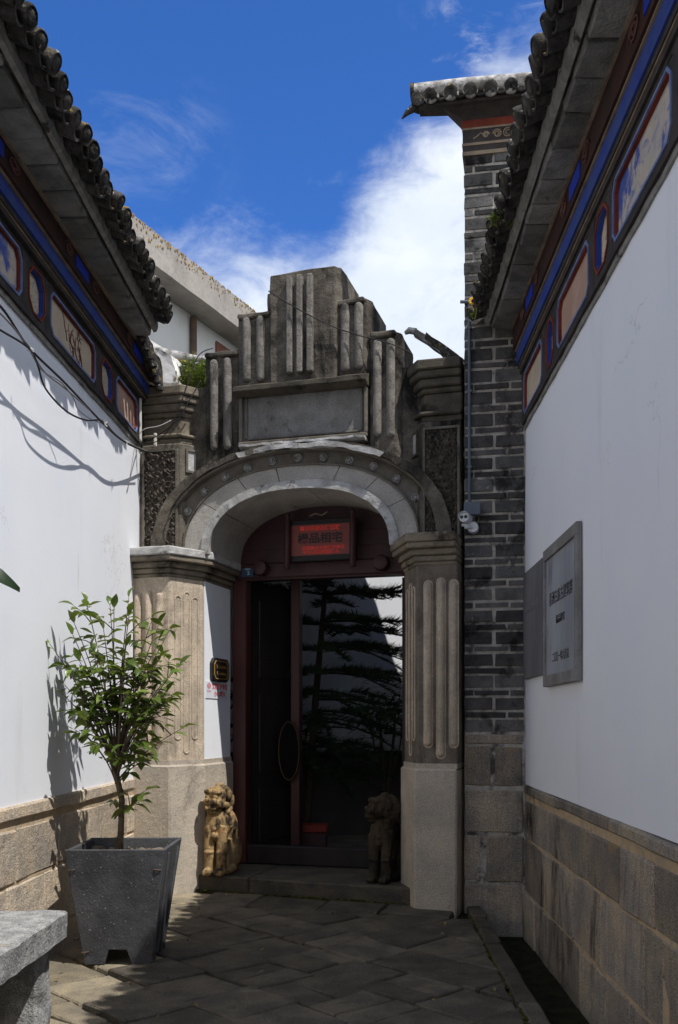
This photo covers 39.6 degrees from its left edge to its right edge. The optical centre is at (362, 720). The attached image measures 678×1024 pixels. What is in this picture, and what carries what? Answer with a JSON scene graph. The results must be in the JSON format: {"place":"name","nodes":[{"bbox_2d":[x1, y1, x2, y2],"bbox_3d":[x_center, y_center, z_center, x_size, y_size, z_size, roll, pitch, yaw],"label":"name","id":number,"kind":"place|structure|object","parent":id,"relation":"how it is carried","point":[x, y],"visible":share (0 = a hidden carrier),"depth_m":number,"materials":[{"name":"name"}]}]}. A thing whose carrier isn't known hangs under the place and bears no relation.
{"place":"outdoors","nodes":[
{"label":"outdoors","id":0,"kind":"place"},
{"bbox_2d":[0,568,19,591],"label":"potted plant","id":1,"kind":"object","parent":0,"point":[6,580],"visible":1,"depth_m":3.26,"materials":[{"name":"green plant"}]},
{"bbox_2d":[131,212,254,355],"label":"apartment building","id":2,"kind":"structure","parent":0,"point":[207,309],"depth_m":14.61,"materials":[{"name":"paint"}]},
{"bbox_2d":[215,341,229,351],"bbox_3d":[-2.153,-5.500,16.327,0.086,1.600,1.500,0,0,23],"label":"window","id":3,"kind":"structure","parent":2,"relation":"in","point":[219,347],"depth_m":15.70,"materials":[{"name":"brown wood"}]},
{"bbox_2d":[24,0,545,363],"label":"sky","id":4,"kind":"structure","parent":0,"point":[260,139],"materials":[{"name":"blue"}]},
{"bbox_2d":[50,892,524,1023],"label":"pavement","id":5,"kind":"structure","parent":0,"point":[304,977],"depth_m":5.63,"materials":[{"name":"stone"}]},
{"bbox_2d":[0,911,66,1023],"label":"stone bench","id":6,"kind":"object","parent":5,"relation":"on","point":[29,940],"visible":1,"depth_m":4.36,"materials":[{"name":"grey stone"}]},
{"bbox_2d":[64,837,181,964],"bbox_3d":[-1.500,1.140,5.990,0.612,0.720,0.603,0,0,-1],"label":"planter","id":7,"kind":"object","parent":5,"relation":"on","point":[122,899],"visible":1,"depth_m":5.74,"materials":[{"name":"stone"}]},
{"bbox_2d":[46,585,198,848],"bbox_3d":[-1.569,-0.003,6.018,0.986,1.778,0.632,0,0,0],"label":"camellia tree","id":8,"kind":"object","parent":7,"relation":"on","point":[116,745],"visible":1,"depth_m":5.95,"materials":[{"name":"green plant"}]},
{"bbox_2d":[91,845,162,848],"bbox_3d":[-1.508,0.840,5.968,0.508,0.067,0.451,0,0,0],"label":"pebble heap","id":9,"kind":"object","parent":7,"relation":"on","point":[97,847],"visible":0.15,"depth_m":6.08,"materials":[{"name":"grey gravel"}]},
{"bbox_2d":[56,893,495,1016],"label":"fallen leaves","id":10,"kind":"object","parent":5,"relation":"on","point":[196,1004],"visible":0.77,"depth_m":5.98,"materials":[{"name":"brown plant"}]},
{"bbox_2d":[196,889,530,1023],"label":"curb","id":11,"kind":"structure","parent":5,"relation":"on","point":[471,919],"depth_m":7.55,"materials":[{"name":"grey stone"}]},
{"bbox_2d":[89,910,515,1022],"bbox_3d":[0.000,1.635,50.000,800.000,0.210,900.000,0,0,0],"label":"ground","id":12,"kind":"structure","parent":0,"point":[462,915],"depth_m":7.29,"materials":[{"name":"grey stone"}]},
{"bbox_2d":[0,0,172,953],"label":"alley house","id":13,"kind":"structure","parent":12,"relation":"on","point":[85,303],"depth_m":5.93,"materials":[{"name":"white paint"}]},
{"bbox_2d":[139,382,156,446],"bbox_3d":[-1.832,-2.646,8.080,0.146,0.593,0.117,0,0,-36],"label":"white pipe","id":14,"kind":"object","parent":13,"relation":"attached to","point":[140,423],"visible":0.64,"depth_m":8.07,"materials":[{"name":"white plastic"}]},
{"bbox_2d":[136,420,170,452],"bbox_3d":[-1.792,-2.378,7.912,0.325,0.370,0.363,0,0,0],"label":"cable","id":15,"kind":"object","parent":13,"relation":"attached to","point":[151,427],"visible":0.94,"depth_m":8.03,"materials":[{"name":"grey plastic"}]},
{"bbox_2d":[139,380,200,451],"bbox_3d":[-1.649,-2.559,7.894,0.531,0.726,0.406,0,0,0],"label":"cable","id":16,"kind":"object","parent":13,"relation":"attached to","point":[177,419],"visible":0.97,"depth_m":8.02,"materials":[{"name":"black plastic"}]},
{"bbox_2d":[137,348,212,443],"bbox_3d":[-1.606,-2.783,8.041,0.651,0.841,0.084,0,0,-2],"label":"cable","id":17,"kind":"object","parent":13,"relation":"attached to","point":[180,403],"visible":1,"depth_m":8.03,"materials":[{"name":"black plastic"}]},
{"bbox_2d":[130,265,464,918],"bbox_3d":[-0.538,-1.109,8.473,3.088,5.317,1.816,0,0,15],"label":"gateway","id":18,"kind":"object","parent":12,"relation":"on","point":[296,414],"visible":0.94,"depth_m":7.96,"materials":[{"name":"stone"}]},
{"bbox_2d":[0,305,148,452],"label":"cable","id":19,"kind":"object","parent":18,"relation":"attached to","point":[56,374],"visible":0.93,"depth_m":5.88,"materials":[{"name":"black plastic"}]},
{"bbox_2d":[0,329,112,430],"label":"cable","id":20,"kind":"object","parent":19,"relation":"hanging from","point":[45,388],"visible":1,"depth_m":5.51,"materials":[{"name":"black plastic"}]},
{"bbox_2d":[29,350,102,423],"bbox_3d":[-1.846,-2.058,5.990,0.031,0.107,1.406,0,0,1],"label":"cable","id":21,"kind":"object","parent":19,"relation":"attached to","point":[66,388],"visible":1,"depth_m":5.89,"materials":[{"name":"grey plastic"}]},
{"bbox_2d":[0,312,146,451],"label":"cable","id":22,"kind":"object","parent":19,"relation":"attached to","point":[16,331],"visible":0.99,"depth_m":5.62,"materials":[{"name":"grey plastic"}]},
{"bbox_2d":[154,348,181,385],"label":"ruined wall","id":23,"kind":"structure","parent":18,"relation":"on","point":[170,363],"depth_m":8.39,"materials":[{"name":"paint"}]},
{"bbox_2d":[153,346,206,386],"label":"balcony wall","id":24,"kind":"structure","parent":18,"relation":"on","point":[178,356],"depth_m":8.59,"materials":[{"name":"white paint"}]},
{"bbox_2d":[175,351,206,387],"bbox_3d":[-1.448,-3.076,8.335,0.422,0.375,0.420,0,0,0],"label":"weed clump","id":25,"kind":"object","parent":18,"relation":"on","point":[197,375],"visible":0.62,"depth_m":8.26,"materials":[{"name":"green plant"}]},
{"bbox_2d":[205,681,226,698],"bbox_3d":[-1.310,-0.272,8.466,0.009,0.150,0.470,0,0,15],"label":"warning sign","id":26,"kind":"object","parent":18,"relation":"attached to","point":[215,690],"visible":1,"depth_m":8.43,"materials":[{"name":"white"}]},
{"bbox_2d":[210,658,228,682],"bbox_3d":[-1.287,-0.455,8.501,0.033,0.210,0.380,0,0,15],"label":"black plaque","id":27,"kind":"object","parent":18,"relation":"attached to","point":[219,669],"visible":1,"depth_m":8.46,"materials":[{"name":"black plastic"}]},
{"bbox_2d":[202,783,241,876],"bbox_3d":[-1.229,0.931,8.222,0.287,0.790,0.518,0,0,11],"label":"stone lion","id":28,"kind":"object","parent":18,"relation":"on","point":[222,852],"visible":1,"depth_m":8.05},
{"bbox_2d":[242,568,252,576],"bbox_3d":[-1.062,-1.370,8.706,0.110,0.080,0.008,0,0,15],"label":"number plate","id":29,"kind":"object","parent":18,"relation":"attached to","point":[247,572],"visible":0.99,"depth_m":8.70,"materials":[{"name":"blue metal"}]},
{"bbox_2d":[251,584,290,844],"bbox_3d":[-0.870,0.000,9.174,0.074,2.600,0.600,0,0,39],"label":"door leaf","id":30,"kind":"structure","parent":18,"relation":"in","point":[270,606],"depth_m":9.09,"materials":[{"name":"brown wood"}]},
{"bbox_2d":[278,721,299,780],"bbox_3d":[-0.706,0.290,9.035,0.210,0.580,0.019,0,0,-5],"label":"door handle","id":31,"kind":"object","parent":30,"relation":"attached to","point":[288,750],"visible":1,"depth_m":9.03,"materials":[{"name":"black"}]},
{"bbox_2d":[284,508,356,569],"bbox_3d":[-0.375,-1.615,8.412,0.670,0.510,0.110,0,0,15],"label":"led sign","id":32,"kind":"object","parent":18,"relation":"attached to","point":[318,540],"visible":1,"depth_m":8.41,"materials":[{"name":"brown wood"}]},
{"bbox_2d":[268,291,411,354],"bbox_3d":[-0.198,-3.299,7.759,1.213,0.608,0.098,0,0,9],"label":"cable","id":33,"kind":"object","parent":18,"relation":"attached to","point":[339,328],"visible":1,"depth_m":7.72,"materials":[{"name":"black plastic"}]},
{"bbox_2d":[364,792,400,883],"bbox_3d":[0.206,0.958,7.878,0.286,0.734,0.518,0,0,23],"label":"stone lion","id":34,"kind":"object","parent":18,"relation":"on","point":[383,812],"visible":0.88,"depth_m":7.72},
{"bbox_2d":[402,577,403,766],"bbox_3d":[0.451,0.000,8.837,0.074,2.600,0.600,0,0,13],"label":"door frame","id":35,"kind":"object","parent":18,"relation":"in","point":[402,577],"depth_m":8.55,"materials":[{"name":"brown wood"}]},
{"bbox_2d":[404,327,464,363],"bbox_3d":[0.773,-3.069,8.037,0.854,0.652,0.243,0,0,15],"label":"roof tail","id":36,"kind":"object","parent":18,"relation":"attached to","point":[434,344],"visible":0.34,"depth_m":8.02},
{"bbox_2d":[230,576,403,835],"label":"screen wall","id":37,"kind":"structure","parent":12,"relation":"on","point":[336,809],"depth_m":11.38,"materials":[{"name":"white paint"}]},
{"bbox_2d":[401,72,531,936],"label":"brick pier","id":38,"kind":"structure","parent":12,"relation":"on","point":[477,110],"depth_m":7.44,"materials":[{"name":"brick"}]},
{"bbox_2d":[460,300,471,501],"bbox_3d":[0.869,-2.522,7.449,0.195,1.644,0.044,0,0,10],"label":"conduit","id":39,"kind":"object","parent":38,"relation":"attached to","point":[469,390],"visible":0.73,"depth_m":7.45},
{"bbox_2d":[458,511,478,523],"bbox_3d":[0.838,-1.589,7.401,0.132,0.094,0.192,0,0,22],"label":"security camera","id":40,"kind":"object","parent":38,"relation":"attached to","point":[464,517],"visible":0.98,"depth_m":7.34,"materials":[{"name":"grey plastic"}]},
{"bbox_2d":[462,522,478,533],"bbox_3d":[0.847,-1.520,7.408,0.129,0.087,0.121,0,0,10],"label":"security camera","id":41,"kind":"object","parent":38,"relation":"attached to","point":[472,527],"visible":1,"depth_m":7.39,"materials":[{"name":"grey plastic"}]},
{"bbox_2d":[464,502,480,515],"bbox_3d":[0.867,-1.667,7.433,0.128,0.099,0.086,0,0,10],"label":"junction box","id":42,"kind":"object","parent":38,"relation":"attached to","point":[472,508],"visible":0.9,"depth_m":7.39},
{"bbox_2d":[467,906,550,1023],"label":"drain kerb","id":43,"kind":"structure","parent":12,"relation":"on","point":[532,1010],"depth_m":5.57,"materials":[{"name":"stone"}]},
{"bbox_2d":[499,937,588,1023],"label":"drain bed","id":44,"kind":"object","parent":12,"relation":"on","point":[553,999],"visible":0.41,"depth_m":6.07,"materials":[{"name":"soil"}]},
{"bbox_2d":[466,0,677,1023],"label":"alley house","id":45,"kind":"structure","parent":12,"relation":"on","point":[575,283],"depth_m":4.79,"materials":[{"name":"white paint"}]},
{"bbox_2d":[468,297,477,319],"bbox_3d":[0.846,-3.160,7.217,0.074,0.163,0.096,0,0,0],"label":"plant","id":46,"kind":"object","parent":45,"relation":"attached to","point":[470,302],"visible":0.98,"depth_m":7.21,"materials":[{"name":"yellow plant"}]},
{"bbox_2d":[486,211,512,227],"bbox_3d":[0.912,-3.206,6.017,0.231,0.100,0.199,0,0,42],"label":"eave weed","id":47,"kind":"object","parent":45,"relation":"on","point":[492,220],"visible":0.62,"depth_m":6.01,"materials":[{"name":"green plant"}]},
{"bbox_2d":[523,558,542,679],"bbox_3d":[1.261,-0.730,6.960,0.022,0.820,0.760,0,0,0],"label":"stone tablet","id":48,"kind":"object","parent":45,"relation":"attached to","point":[532,621],"visible":0.99,"depth_m":6.90,"materials":[{"name":"grey stone"}]},
{"bbox_2d":[543,521,581,686],"bbox_3d":[1.255,-0.695,5.970,0.034,0.930,1.000,0,0,0],"label":"marble tablet","id":49,"kind":"object","parent":45,"relation":"attached to","point":[562,609],"visible":1,"depth_m":5.87,"materials":[{"name":"stone"}]},
{"bbox_2d":[239,834,368,868],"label":"courtyard floor","id":50,"kind":"structure","parent":0,"point":[360,840],"depth_m":10.59,"materials":[{"name":"stone"}]},
{"bbox_2d":[303,823,327,845],"bbox_3d":[-0.500,1.220,9.760,0.280,0.300,0.240,0,0,0],"label":"red box","id":51,"kind":"object","parent":50,"relation":"on","point":[314,834],"visible":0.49,"depth_m":9.65,"materials":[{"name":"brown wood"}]},
{"bbox_2d":[230,579,401,822],"bbox_3d":[-0.493,-0.429,10.182,2.174,3.604,2.123,0,0,0],"label":"norfolk pine","id":52,"kind":"object","parent":50,"relation":"on","point":[315,717],"visible":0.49,"depth_m":10.02,"materials":[{"name":"plant"}]},
{"bbox_2d":[347,679,401,793],"bbox_3d":[0.270,0.457,10.332,0.783,1.826,0.912,0,0,-27],"label":"court shrub","id":53,"kind":"object","parent":50,"relation":"on","point":[386,785],"visible":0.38,"depth_m":10.31,"materials":[{"name":"green plant"}]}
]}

